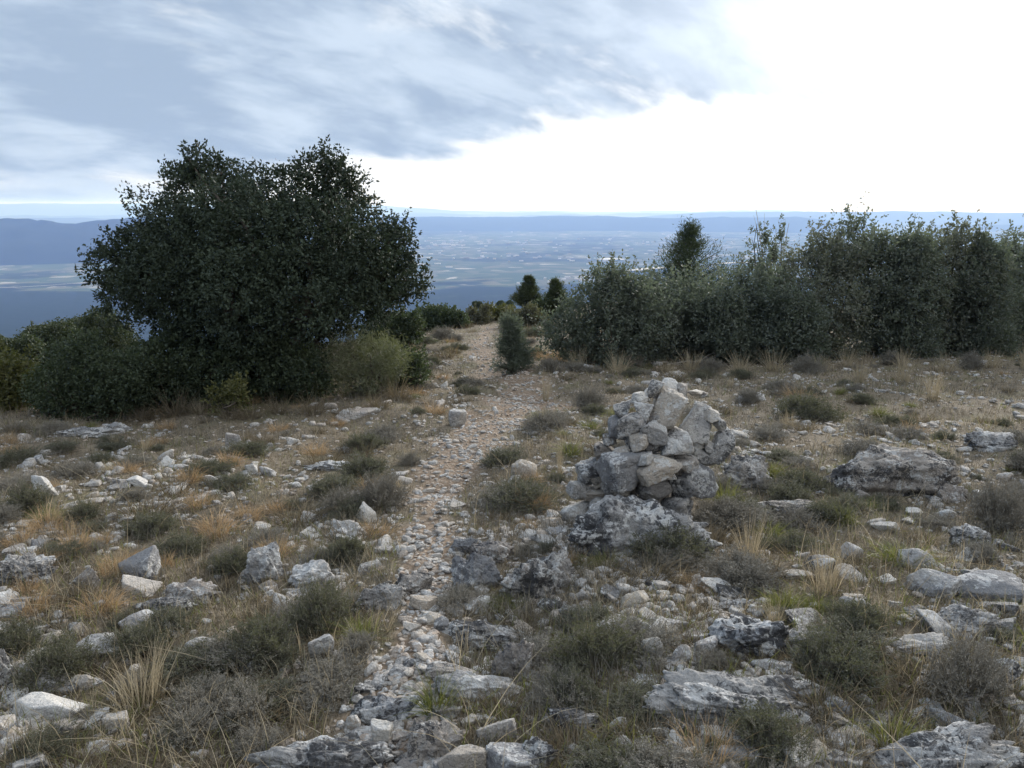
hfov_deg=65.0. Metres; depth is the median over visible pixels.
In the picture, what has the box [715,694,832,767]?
thyme shrub
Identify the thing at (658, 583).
limestone boulder
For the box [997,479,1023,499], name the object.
dead shrub
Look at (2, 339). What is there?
slope tree
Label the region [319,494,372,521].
thyme shrub
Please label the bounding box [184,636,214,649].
limestone boulder
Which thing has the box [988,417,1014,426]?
thyme shrub
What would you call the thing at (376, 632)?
dry grass
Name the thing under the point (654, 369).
withered grass tuft
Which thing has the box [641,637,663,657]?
limestone boulder
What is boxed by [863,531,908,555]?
withered grass tuft
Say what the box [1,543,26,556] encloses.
loose stone
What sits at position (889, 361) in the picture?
dead shrub
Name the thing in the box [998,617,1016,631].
loose stone
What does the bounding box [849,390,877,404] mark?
thyme shrub
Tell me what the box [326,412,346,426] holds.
straw tuft
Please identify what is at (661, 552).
dead shrub
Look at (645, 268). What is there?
lake
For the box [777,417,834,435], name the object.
withered grass tuft
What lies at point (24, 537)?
straw tuft
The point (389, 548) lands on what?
loose stone
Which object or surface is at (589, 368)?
dead shrub
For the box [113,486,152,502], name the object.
dead shrub
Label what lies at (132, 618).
loose stone
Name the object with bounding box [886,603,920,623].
green grass tuft
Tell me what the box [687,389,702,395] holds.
cairn stone
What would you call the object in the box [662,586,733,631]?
withered grass tuft
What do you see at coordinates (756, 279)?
thicket bush
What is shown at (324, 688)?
dead shrub
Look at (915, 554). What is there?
limestone outcrop
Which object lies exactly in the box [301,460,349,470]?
limestone outcrop
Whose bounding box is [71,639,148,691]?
withered grass tuft
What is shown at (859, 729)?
loose stone
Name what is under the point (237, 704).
dead shrub
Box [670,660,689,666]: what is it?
loose stone
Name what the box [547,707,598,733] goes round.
limestone outcrop
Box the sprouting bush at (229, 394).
[199,370,256,415]
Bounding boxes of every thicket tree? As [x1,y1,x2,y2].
[812,191,956,357]
[895,209,1021,357]
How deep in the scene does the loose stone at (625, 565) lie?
4.02 m
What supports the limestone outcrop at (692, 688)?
on the ground at (410, 566)
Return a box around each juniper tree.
[485,310,538,374]
[507,274,545,307]
[539,276,576,314]
[627,214,754,300]
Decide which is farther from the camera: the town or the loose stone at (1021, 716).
the town
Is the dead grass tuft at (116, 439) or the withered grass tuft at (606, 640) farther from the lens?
the dead grass tuft at (116, 439)
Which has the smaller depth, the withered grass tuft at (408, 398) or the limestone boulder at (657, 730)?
the limestone boulder at (657, 730)
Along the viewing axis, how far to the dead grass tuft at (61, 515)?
4.92 m
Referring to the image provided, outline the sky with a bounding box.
[0,0,1023,212]
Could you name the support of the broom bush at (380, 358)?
on the ground at (410, 566)
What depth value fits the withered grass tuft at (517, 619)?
3.53 m
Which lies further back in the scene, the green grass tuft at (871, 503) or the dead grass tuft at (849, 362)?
the dead grass tuft at (849, 362)
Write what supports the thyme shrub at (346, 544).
on the ground at (410, 566)
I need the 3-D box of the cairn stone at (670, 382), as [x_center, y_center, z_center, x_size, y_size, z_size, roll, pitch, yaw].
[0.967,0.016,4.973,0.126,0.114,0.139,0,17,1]
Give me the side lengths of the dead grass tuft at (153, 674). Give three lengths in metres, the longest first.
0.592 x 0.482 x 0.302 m
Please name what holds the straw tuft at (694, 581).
on the ground at (410, 566)
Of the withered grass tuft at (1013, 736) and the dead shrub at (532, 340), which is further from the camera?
the dead shrub at (532, 340)
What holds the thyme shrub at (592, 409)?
on the ground at (410, 566)
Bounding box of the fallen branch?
[663,352,714,364]
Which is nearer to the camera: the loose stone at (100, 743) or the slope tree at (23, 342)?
the loose stone at (100, 743)
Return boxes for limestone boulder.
[12,692,87,720]
[31,475,57,495]
[33,454,43,464]
[52,673,70,684]
[71,567,100,586]
[75,674,95,690]
[86,497,103,504]
[101,710,129,731]
[118,545,161,579]
[121,574,162,596]
[126,475,147,486]
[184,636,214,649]
[204,475,216,482]
[225,432,241,447]
[245,464,257,473]
[308,634,333,656]
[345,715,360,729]
[357,501,376,522]
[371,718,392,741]
[403,621,420,632]
[409,595,437,610]
[422,612,441,624]
[434,616,448,629]
[448,408,466,426]
[461,713,476,725]
[477,714,490,722]
[574,591,589,599]
[597,618,620,629]
[610,717,627,730]
[621,590,648,606]
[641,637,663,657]
[650,728,662,737]
[653,580,669,589]
[670,644,691,662]
[779,569,813,579]
[841,542,862,560]
[870,521,900,531]
[905,507,922,515]
[937,509,956,517]
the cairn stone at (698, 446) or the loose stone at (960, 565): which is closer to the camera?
the loose stone at (960, 565)
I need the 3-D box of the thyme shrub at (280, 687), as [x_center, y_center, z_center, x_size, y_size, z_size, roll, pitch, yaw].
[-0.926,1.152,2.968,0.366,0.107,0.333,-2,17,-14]
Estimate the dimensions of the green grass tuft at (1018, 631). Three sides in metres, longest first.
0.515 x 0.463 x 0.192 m
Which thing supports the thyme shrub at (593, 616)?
on the ground at (410, 566)
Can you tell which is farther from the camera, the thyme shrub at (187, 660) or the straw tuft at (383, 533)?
the straw tuft at (383, 533)
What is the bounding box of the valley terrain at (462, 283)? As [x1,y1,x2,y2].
[0,210,1023,345]
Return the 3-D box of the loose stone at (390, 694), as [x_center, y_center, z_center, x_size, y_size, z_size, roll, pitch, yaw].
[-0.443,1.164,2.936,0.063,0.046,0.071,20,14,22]
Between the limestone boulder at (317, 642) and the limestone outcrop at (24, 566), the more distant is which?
the limestone outcrop at (24, 566)
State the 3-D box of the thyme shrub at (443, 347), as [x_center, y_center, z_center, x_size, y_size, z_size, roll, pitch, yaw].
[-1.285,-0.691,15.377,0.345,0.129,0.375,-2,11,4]
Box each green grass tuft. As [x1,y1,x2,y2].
[22,496,74,527]
[85,421,98,426]
[326,607,393,645]
[392,661,479,729]
[477,584,538,620]
[538,437,588,463]
[551,424,574,437]
[568,548,596,565]
[572,417,602,430]
[573,543,630,569]
[576,608,669,628]
[592,708,643,743]
[601,409,614,415]
[695,473,748,504]
[739,578,819,616]
[741,520,813,538]
[749,453,795,478]
[784,587,845,618]
[816,499,865,528]
[820,460,848,473]
[828,387,851,394]
[834,492,901,515]
[839,524,956,571]
[846,702,935,747]
[857,400,895,419]
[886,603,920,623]
[901,401,921,406]
[1002,618,1023,649]
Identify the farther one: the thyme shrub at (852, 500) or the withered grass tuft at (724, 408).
the withered grass tuft at (724, 408)
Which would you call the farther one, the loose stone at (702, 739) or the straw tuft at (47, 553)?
the straw tuft at (47, 553)
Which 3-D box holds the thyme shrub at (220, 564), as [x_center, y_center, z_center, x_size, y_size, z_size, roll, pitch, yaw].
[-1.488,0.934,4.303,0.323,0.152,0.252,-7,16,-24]
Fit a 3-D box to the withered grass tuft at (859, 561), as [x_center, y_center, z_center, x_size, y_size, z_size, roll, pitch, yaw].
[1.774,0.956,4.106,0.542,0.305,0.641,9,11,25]
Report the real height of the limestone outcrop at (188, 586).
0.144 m
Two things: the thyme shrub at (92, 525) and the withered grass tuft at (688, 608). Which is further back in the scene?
the thyme shrub at (92, 525)
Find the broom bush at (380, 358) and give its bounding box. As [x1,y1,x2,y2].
[314,316,424,396]
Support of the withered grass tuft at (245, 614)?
on the ground at (410, 566)
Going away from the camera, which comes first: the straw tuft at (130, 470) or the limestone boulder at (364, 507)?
the limestone boulder at (364, 507)
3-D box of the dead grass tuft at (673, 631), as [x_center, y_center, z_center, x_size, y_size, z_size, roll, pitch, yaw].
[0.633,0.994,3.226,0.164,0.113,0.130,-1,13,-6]
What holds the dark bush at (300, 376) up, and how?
on the ground at (410, 566)
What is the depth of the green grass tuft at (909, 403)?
9.07 m
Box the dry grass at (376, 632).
[0,318,1023,767]
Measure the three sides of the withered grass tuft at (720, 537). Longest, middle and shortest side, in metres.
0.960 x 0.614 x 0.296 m
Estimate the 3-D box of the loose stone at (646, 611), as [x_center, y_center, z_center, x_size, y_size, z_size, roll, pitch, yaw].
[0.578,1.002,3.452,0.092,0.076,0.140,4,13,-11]
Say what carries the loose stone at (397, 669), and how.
on the ground at (410, 566)
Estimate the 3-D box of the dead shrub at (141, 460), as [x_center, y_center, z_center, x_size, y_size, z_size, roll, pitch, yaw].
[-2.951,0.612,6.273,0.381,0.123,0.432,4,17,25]
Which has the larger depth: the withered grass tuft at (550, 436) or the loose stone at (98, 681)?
the withered grass tuft at (550, 436)
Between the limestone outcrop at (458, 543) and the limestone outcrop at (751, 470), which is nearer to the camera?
the limestone outcrop at (458, 543)
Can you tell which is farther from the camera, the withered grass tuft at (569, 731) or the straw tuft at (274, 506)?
the straw tuft at (274, 506)
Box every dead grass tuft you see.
[52,505,66,522]
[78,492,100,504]
[80,622,189,735]
[98,458,118,472]
[108,431,119,441]
[137,434,157,450]
[186,394,204,414]
[306,535,326,549]
[536,369,554,400]
[555,346,596,363]
[555,434,567,473]
[601,349,639,373]
[652,357,688,371]
[661,619,683,642]
[665,348,711,369]
[722,348,761,371]
[725,373,735,387]
[728,507,773,559]
[749,348,795,371]
[750,594,786,621]
[778,719,813,741]
[779,411,799,426]
[799,532,868,597]
[809,355,838,370]
[832,351,877,382]
[834,345,862,366]
[879,348,925,383]
[885,345,919,366]
[917,364,951,400]
[928,349,971,372]
[981,349,1019,369]
[1015,344,1023,368]
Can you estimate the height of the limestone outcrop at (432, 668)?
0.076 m
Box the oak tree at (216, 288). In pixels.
[74,134,434,378]
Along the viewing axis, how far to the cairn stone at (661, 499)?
4.89 m
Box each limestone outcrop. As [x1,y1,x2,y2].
[0,552,55,585]
[0,648,14,688]
[53,426,125,437]
[100,422,132,431]
[132,597,197,612]
[160,577,217,604]
[244,541,283,583]
[244,735,396,767]
[287,559,335,587]
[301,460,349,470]
[325,520,366,537]
[336,407,380,419]
[347,694,419,724]
[356,583,405,610]
[395,571,433,594]
[401,719,463,765]
[424,661,481,678]
[433,669,525,701]
[437,744,486,767]
[439,619,522,651]
[449,552,502,589]
[450,537,481,553]
[466,541,513,562]
[476,718,516,743]
[486,742,543,767]
[491,638,533,675]
[498,546,577,600]
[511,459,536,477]
[522,736,558,766]
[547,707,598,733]
[566,494,722,559]
[641,668,810,725]
[707,612,789,657]
[722,454,772,489]
[756,499,813,515]
[787,631,839,643]
[822,443,961,496]
[859,721,1023,767]
[895,632,950,656]
[896,548,936,568]
[935,483,968,502]
[937,603,1000,635]
[948,523,991,546]
[957,569,1023,603]
[963,431,1018,451]
[988,658,1023,683]
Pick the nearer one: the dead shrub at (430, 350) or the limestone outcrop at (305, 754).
the limestone outcrop at (305, 754)
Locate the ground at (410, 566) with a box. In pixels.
[0,304,1023,767]
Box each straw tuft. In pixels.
[0,430,24,443]
[0,436,38,454]
[0,517,67,547]
[0,576,72,621]
[1,540,74,564]
[7,571,51,597]
[8,497,84,535]
[44,515,99,557]
[44,578,153,629]
[45,520,96,535]
[70,543,144,583]
[87,526,125,544]
[92,548,164,563]
[100,458,146,473]
[131,432,164,448]
[148,415,177,430]
[151,434,173,443]
[159,549,194,568]
[160,500,273,545]
[163,458,212,483]
[173,483,228,513]
[197,523,229,544]
[209,445,252,467]
[225,497,277,519]
[243,394,266,405]
[248,528,308,562]
[256,421,294,432]
[260,496,290,514]
[285,439,337,457]
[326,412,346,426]
[352,514,404,539]
[355,474,402,490]
[400,383,434,395]
[413,397,457,414]
[434,372,452,379]
[507,482,560,514]
[513,514,544,528]
[516,461,556,483]
[533,347,564,359]
[537,351,566,361]
[541,542,598,566]
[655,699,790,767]
[672,566,713,595]
[767,383,822,398]
[889,417,937,431]
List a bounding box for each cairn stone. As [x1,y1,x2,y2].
[560,500,587,521]
[566,481,592,499]
[575,457,599,484]
[580,486,603,501]
[587,494,605,508]
[591,477,601,488]
[594,441,613,460]
[596,451,646,492]
[600,483,631,496]
[602,433,616,445]
[608,415,625,439]
[613,399,631,417]
[613,445,628,452]
[616,412,646,438]
[629,432,648,452]
[630,487,637,495]
[631,391,648,402]
[634,401,653,421]
[635,481,672,499]
[636,454,682,486]
[637,451,653,465]
[640,420,667,445]
[644,493,670,503]
[645,443,662,452]
[647,379,664,398]
[649,413,656,421]
[650,413,659,419]
[652,385,688,429]
[660,426,693,455]
[660,497,692,514]
[662,378,677,390]
[665,454,698,476]
[666,474,676,479]
[668,475,699,497]
[677,383,687,396]
[678,424,703,449]
[679,458,693,472]
[680,401,711,444]
[682,463,717,498]
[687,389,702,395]
[691,447,714,465]
[703,408,720,422]
[704,441,713,453]
[709,427,735,464]
[712,419,726,429]
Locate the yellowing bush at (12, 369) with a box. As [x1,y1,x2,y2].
[0,339,47,412]
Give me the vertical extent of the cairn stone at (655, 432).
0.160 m
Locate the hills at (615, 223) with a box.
[314,215,875,233]
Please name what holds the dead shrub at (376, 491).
on the ground at (410, 566)
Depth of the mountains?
37543.11 m
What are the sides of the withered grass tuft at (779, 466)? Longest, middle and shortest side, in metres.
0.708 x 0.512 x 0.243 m
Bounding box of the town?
[406,231,860,283]
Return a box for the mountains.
[0,203,467,215]
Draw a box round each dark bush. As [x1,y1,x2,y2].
[14,326,160,421]
[112,319,253,414]
[206,324,339,405]
[355,301,426,353]
[381,337,434,389]
[414,301,473,330]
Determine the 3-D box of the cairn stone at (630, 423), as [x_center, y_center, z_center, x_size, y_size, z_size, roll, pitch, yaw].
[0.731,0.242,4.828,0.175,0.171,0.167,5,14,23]
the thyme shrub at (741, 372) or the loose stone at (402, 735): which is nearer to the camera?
the loose stone at (402, 735)
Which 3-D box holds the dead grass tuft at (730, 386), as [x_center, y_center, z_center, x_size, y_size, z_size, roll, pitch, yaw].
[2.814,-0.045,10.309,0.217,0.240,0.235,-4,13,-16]
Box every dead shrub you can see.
[0,420,32,431]
[0,469,52,493]
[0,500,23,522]
[0,521,27,537]
[31,418,72,437]
[43,443,69,455]
[45,457,106,478]
[65,702,100,720]
[78,538,105,553]
[100,669,151,695]
[113,451,161,469]
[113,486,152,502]
[121,544,147,554]
[124,409,148,419]
[143,699,228,756]
[155,669,252,722]
[178,632,290,680]
[199,540,245,563]
[200,444,225,455]
[208,670,279,739]
[224,714,292,764]
[236,524,297,547]
[264,588,329,627]
[280,429,293,436]
[287,662,365,721]
[292,643,369,704]
[298,676,344,700]
[299,545,326,563]
[311,477,370,514]
[336,626,380,658]
[337,588,360,608]
[347,463,412,513]
[358,421,402,440]
[369,425,404,443]
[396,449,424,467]
[411,381,437,389]
[424,347,443,353]
[425,360,440,368]
[426,578,501,616]
[427,325,456,339]
[445,333,466,340]
[456,375,485,385]
[465,484,519,517]
[508,540,546,559]
[514,630,552,656]
[517,407,572,433]
[519,681,566,713]
[524,338,536,342]
[524,627,582,682]
[524,662,608,715]
[535,354,564,371]
[541,411,574,420]
[563,361,587,371]
[567,381,610,408]
[583,364,602,372]
[585,439,625,456]
[590,725,712,767]
[596,603,690,668]
[615,352,647,368]
[621,384,646,392]
[622,738,752,767]
[636,545,706,574]
[636,552,674,572]
[639,367,652,374]
[681,404,726,416]
[690,493,785,536]
[690,643,737,671]
[691,541,789,598]
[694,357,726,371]
[694,494,759,531]
[715,470,738,495]
[718,564,794,598]
[734,385,763,402]
[735,435,750,447]
[744,421,792,442]
[754,476,788,495]
[756,755,811,767]
[757,377,806,391]
[761,423,797,431]
[762,501,828,534]
[774,455,819,470]
[782,391,821,402]
[784,349,830,373]
[832,435,880,457]
[834,420,895,436]
[844,382,868,391]
[860,438,878,444]
[878,348,902,364]
[878,422,932,442]
[903,408,919,414]
[913,514,945,529]
[917,622,1021,722]
[919,511,959,530]
[926,358,943,362]
[942,469,1023,534]
[948,561,973,569]
[955,535,1007,565]
[957,348,986,369]
[995,424,1023,445]
[995,445,1023,470]
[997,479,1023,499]
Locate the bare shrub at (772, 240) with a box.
[754,211,794,265]
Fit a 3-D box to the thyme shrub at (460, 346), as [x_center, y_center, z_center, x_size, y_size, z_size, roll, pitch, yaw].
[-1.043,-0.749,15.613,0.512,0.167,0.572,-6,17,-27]
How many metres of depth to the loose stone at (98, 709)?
2.85 m
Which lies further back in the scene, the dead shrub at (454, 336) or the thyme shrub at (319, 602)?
the dead shrub at (454, 336)
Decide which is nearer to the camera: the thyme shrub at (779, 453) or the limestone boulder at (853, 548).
the limestone boulder at (853, 548)
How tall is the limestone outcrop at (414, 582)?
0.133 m
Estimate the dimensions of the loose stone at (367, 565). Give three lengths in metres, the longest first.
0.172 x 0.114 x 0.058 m
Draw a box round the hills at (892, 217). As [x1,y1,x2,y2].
[644,211,1023,223]
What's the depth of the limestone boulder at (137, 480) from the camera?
5.74 m
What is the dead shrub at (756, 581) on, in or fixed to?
on the ground at (410, 566)
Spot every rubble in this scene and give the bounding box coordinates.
[0,326,1023,767]
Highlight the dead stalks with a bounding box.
[1,320,1023,767]
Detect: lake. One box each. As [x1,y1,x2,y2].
[601,258,623,259]
[627,267,663,270]
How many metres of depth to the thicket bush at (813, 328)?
12.70 m
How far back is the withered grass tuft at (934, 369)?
12.32 m
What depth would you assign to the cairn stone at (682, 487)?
4.82 m
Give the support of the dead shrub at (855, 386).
on the ground at (410, 566)
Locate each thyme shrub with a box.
[0,444,51,468]
[0,610,45,661]
[0,717,85,767]
[1,478,56,513]
[7,624,107,696]
[36,535,90,564]
[36,542,75,563]
[40,438,79,452]
[60,495,104,526]
[77,518,109,533]
[79,450,119,463]
[93,432,131,445]
[95,618,176,662]
[96,441,124,450]
[103,607,138,629]
[111,453,145,470]
[119,508,180,543]
[131,603,200,640]
[148,629,239,695]
[149,444,166,451]
[149,723,195,754]
[154,527,211,565]
[171,672,213,699]
[172,456,238,477]
[197,673,251,707]
[202,545,250,576]
[204,470,257,492]
[204,607,303,668]
[212,666,308,728]
[213,712,247,739]
[219,438,277,457]
[246,636,306,677]
[277,498,303,510]
[277,574,363,639]
[301,472,369,500]
[306,536,374,569]
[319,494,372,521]
[329,533,369,562]
[333,446,392,480]
[336,429,390,451]
[409,406,426,413]
[414,334,438,343]
[425,354,443,364]
[436,344,451,350]
[444,348,464,353]
[447,341,469,349]
[449,376,475,384]
[453,383,484,395]
[475,442,526,466]
[478,473,567,515]
[522,325,544,336]
[529,346,546,355]
[532,612,655,678]
[536,540,555,552]
[540,652,604,716]
[542,473,568,482]
[546,598,617,636]
[556,728,666,767]
[562,443,576,453]
[581,402,607,414]
[585,672,661,722]
[591,428,607,436]
[602,689,673,731]
[605,387,625,393]
[611,752,647,767]
[620,368,641,377]
[624,518,714,567]
[686,370,711,379]
[693,366,715,376]
[701,736,732,756]
[703,491,775,519]
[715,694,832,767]
[723,754,777,767]
[726,367,754,378]
[742,527,829,553]
[754,730,797,752]
[764,447,799,463]
[764,605,789,628]
[766,476,817,500]
[767,390,856,422]
[769,466,835,490]
[773,522,793,533]
[784,621,897,699]
[788,385,827,394]
[789,654,834,679]
[795,610,909,675]
[802,496,853,524]
[815,592,900,636]
[822,488,872,514]
[823,485,843,496]
[836,379,854,385]
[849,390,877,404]
[850,349,874,354]
[862,492,906,513]
[872,412,919,428]
[882,543,908,556]
[929,429,958,441]
[930,448,962,463]
[966,472,988,480]
[985,626,1023,650]
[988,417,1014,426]
[1006,448,1023,467]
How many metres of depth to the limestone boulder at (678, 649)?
3.05 m
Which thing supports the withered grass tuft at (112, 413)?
on the ground at (410, 566)
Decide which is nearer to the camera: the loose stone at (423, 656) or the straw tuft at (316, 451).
the loose stone at (423, 656)
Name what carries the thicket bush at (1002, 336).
on the ground at (410, 566)
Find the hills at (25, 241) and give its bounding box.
[0,216,311,265]
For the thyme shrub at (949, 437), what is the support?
on the ground at (410, 566)
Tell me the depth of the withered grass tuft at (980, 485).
5.79 m
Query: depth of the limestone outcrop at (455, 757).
2.49 m
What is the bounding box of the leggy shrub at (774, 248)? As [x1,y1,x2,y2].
[726,213,789,287]
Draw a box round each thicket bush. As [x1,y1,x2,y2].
[527,248,687,368]
[605,269,698,364]
[632,258,730,361]
[677,273,769,364]
[700,249,804,362]
[748,266,848,363]
[771,216,892,361]
[869,213,963,359]
[943,223,1023,356]
[995,215,1023,348]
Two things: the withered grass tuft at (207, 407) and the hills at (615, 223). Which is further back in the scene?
the hills at (615, 223)
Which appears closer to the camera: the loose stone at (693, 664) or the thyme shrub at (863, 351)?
the loose stone at (693, 664)
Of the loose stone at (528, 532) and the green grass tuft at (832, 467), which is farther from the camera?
the green grass tuft at (832, 467)
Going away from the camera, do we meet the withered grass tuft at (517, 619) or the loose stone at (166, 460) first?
the withered grass tuft at (517, 619)
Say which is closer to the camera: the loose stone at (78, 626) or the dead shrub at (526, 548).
the loose stone at (78, 626)
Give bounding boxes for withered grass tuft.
[0,418,32,434]
[0,700,94,767]
[12,499,59,517]
[30,565,135,620]
[31,582,87,623]
[35,728,136,767]
[38,457,98,472]
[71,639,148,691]
[73,654,203,739]
[78,486,217,527]
[98,622,201,699]
[101,401,137,417]
[116,403,170,422]
[117,677,179,698]
[135,466,210,498]
[140,386,200,423]
[156,653,309,719]
[170,398,204,417]
[172,391,213,414]
[191,416,216,425]
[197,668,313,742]
[198,401,249,423]
[202,569,245,596]
[223,398,273,421]
[230,601,268,621]
[236,429,257,440]
[238,428,285,445]
[242,581,322,610]
[247,491,347,531]
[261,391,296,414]
[279,387,335,417]
[289,444,357,468]
[298,476,357,504]
[301,506,408,566]
[306,423,330,434]
[319,432,385,459]
[323,399,366,420]
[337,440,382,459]
[357,390,394,408]
[369,370,420,400]
[382,388,424,403]
[429,346,461,358]
[441,575,502,599]
[448,394,482,402]
[448,672,551,724]
[457,323,475,327]
[466,468,560,490]
[477,507,513,522]
[484,509,532,522]
[487,606,548,636]
[488,616,564,651]
[524,689,639,767]
[538,427,571,442]
[539,620,572,641]
[550,619,638,670]
[556,371,582,380]
[558,412,589,426]
[567,437,617,454]
[572,545,651,584]
[586,694,689,746]
[592,538,718,596]
[594,590,674,633]
[601,398,652,414]
[635,727,755,767]
[642,365,669,372]
[643,549,717,592]
[651,611,751,669]
[655,369,700,383]
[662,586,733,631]
[682,367,712,375]
[687,394,750,416]
[696,641,743,669]
[705,515,770,548]
[735,547,804,584]
[749,535,824,553]
[754,418,798,431]
[758,640,841,681]
[762,657,913,733]
[767,456,800,473]
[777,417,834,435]
[784,559,877,595]
[795,605,920,702]
[805,725,898,767]
[818,648,967,730]
[823,402,857,416]
[824,541,896,581]
[833,395,861,406]
[853,420,905,436]
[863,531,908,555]
[871,627,1010,730]
[875,517,967,550]
[899,408,960,424]
[919,366,949,371]
[934,627,1023,689]
[946,692,1023,767]
[959,471,1022,496]
[961,413,1015,423]
[971,601,1022,629]
[996,384,1017,393]
[1005,560,1023,578]
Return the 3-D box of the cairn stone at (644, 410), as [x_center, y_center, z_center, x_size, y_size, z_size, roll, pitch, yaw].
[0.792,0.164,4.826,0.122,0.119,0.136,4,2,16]
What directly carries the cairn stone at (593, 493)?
on the cairn stone at (573, 509)
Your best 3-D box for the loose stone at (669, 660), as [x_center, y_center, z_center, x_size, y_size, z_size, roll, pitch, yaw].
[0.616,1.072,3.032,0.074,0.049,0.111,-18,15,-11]
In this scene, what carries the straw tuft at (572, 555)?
on the ground at (410, 566)
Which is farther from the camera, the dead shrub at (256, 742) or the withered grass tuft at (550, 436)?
the withered grass tuft at (550, 436)
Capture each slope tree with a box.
[0,331,47,365]
[0,334,13,354]
[13,316,82,364]
[66,305,142,359]
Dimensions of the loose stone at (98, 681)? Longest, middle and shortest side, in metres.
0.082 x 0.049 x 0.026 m
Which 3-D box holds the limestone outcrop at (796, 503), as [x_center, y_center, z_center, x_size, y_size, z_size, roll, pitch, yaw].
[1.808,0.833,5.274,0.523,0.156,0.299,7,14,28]
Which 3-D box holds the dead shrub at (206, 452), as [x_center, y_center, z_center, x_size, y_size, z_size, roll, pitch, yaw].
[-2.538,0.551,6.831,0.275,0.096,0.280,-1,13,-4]
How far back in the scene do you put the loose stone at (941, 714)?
2.74 m
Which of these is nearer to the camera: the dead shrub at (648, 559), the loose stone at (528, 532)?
the dead shrub at (648, 559)
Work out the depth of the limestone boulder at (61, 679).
3.10 m
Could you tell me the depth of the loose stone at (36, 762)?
2.55 m
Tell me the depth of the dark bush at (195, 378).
9.19 m
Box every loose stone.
[0,590,11,603]
[0,602,24,619]
[0,687,28,709]
[0,727,10,739]
[0,733,21,752]
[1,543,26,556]
[6,725,23,735]
[11,597,31,606]
[11,750,49,767]
[12,591,19,598]
[12,720,29,731]
[18,546,36,554]
[18,660,52,679]
[18,716,46,722]
[26,624,49,634]
[27,671,58,692]
[27,715,41,722]
[29,720,49,728]
[30,539,45,548]
[38,630,62,645]
[52,717,84,738]
[54,485,65,492]
[56,684,78,694]
[72,622,88,634]
[76,632,119,656]
[78,739,110,756]
[82,706,109,729]
[84,708,103,729]
[91,677,104,687]
[107,481,131,490]
[110,479,126,484]
[117,514,133,521]
[118,609,152,629]
[150,501,170,507]
[158,455,174,466]
[163,622,184,637]
[166,464,188,470]
[237,569,246,583]
[238,513,252,526]
[238,658,257,673]
[254,521,270,530]
[258,580,278,590]
[272,593,292,611]
[286,588,310,597]
[299,526,315,537]
[300,511,318,521]
[336,533,352,540]
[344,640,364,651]
[345,727,359,739]
[354,681,377,693]
[357,559,380,574]
[358,725,370,737]
[371,673,385,690]
[374,545,392,552]
[378,534,391,545]
[386,691,396,697]
[388,663,406,678]
[392,728,409,742]
[393,754,417,763]
[397,757,417,767]
[403,658,415,666]
[409,704,426,716]
[412,652,432,661]
[412,718,423,730]
[432,705,457,715]
[433,757,441,767]
[445,650,458,663]
[448,498,464,508]
[451,607,464,616]
[457,597,478,612]
[475,595,490,613]
[512,619,534,635]
[518,529,535,538]
[518,669,539,680]
[536,534,554,543]
[538,598,561,611]
[541,517,563,527]
[546,527,568,535]
[558,603,571,614]
[584,569,594,582]
[600,584,622,597]
[615,556,639,565]
[616,735,632,747]
[618,558,640,573]
[630,678,658,689]
[635,673,652,678]
[636,607,658,617]
[637,655,663,671]
[645,576,657,590]
[645,617,688,627]
[647,563,658,575]
[649,617,677,630]
[661,601,676,611]
[662,657,685,671]
[665,730,684,748]
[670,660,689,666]
[672,746,694,755]
[677,664,688,671]
[679,631,700,642]
[686,733,707,753]
[688,650,707,665]
[691,633,707,638]
[694,635,717,652]
[695,620,707,630]
[701,577,743,597]
[701,725,734,739]
[704,669,734,675]
[716,583,741,598]
[716,745,761,763]
[719,598,745,609]
[729,605,741,613]
[733,734,761,745]
[748,605,764,613]
[750,658,786,669]
[775,660,791,674]
[779,733,811,767]
[785,608,818,625]
[788,624,807,636]
[796,708,811,727]
[797,687,816,700]
[799,677,817,688]
[804,554,835,569]
[807,739,831,765]
[823,749,862,767]
[825,695,852,716]
[828,731,854,746]
[832,712,851,725]
[833,725,861,741]
[834,563,867,581]
[839,596,865,604]
[842,593,866,599]
[846,724,867,738]
[855,489,870,499]
[863,732,878,747]
[877,573,896,583]
[887,600,901,607]
[901,604,925,619]
[910,706,924,717]
[916,609,957,639]
[916,697,943,709]
[925,698,932,709]
[925,708,995,738]
[949,563,963,568]
[957,548,980,561]
[957,632,974,640]
[958,569,971,574]
[964,697,980,709]
[976,601,1020,616]
[996,541,1020,551]
[997,696,1022,709]
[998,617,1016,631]
[1017,714,1023,735]
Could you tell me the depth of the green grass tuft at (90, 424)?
8.20 m
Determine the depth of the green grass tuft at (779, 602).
3.55 m
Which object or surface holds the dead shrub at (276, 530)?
on the ground at (410, 566)
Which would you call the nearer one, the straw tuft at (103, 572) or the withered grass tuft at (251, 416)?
the straw tuft at (103, 572)

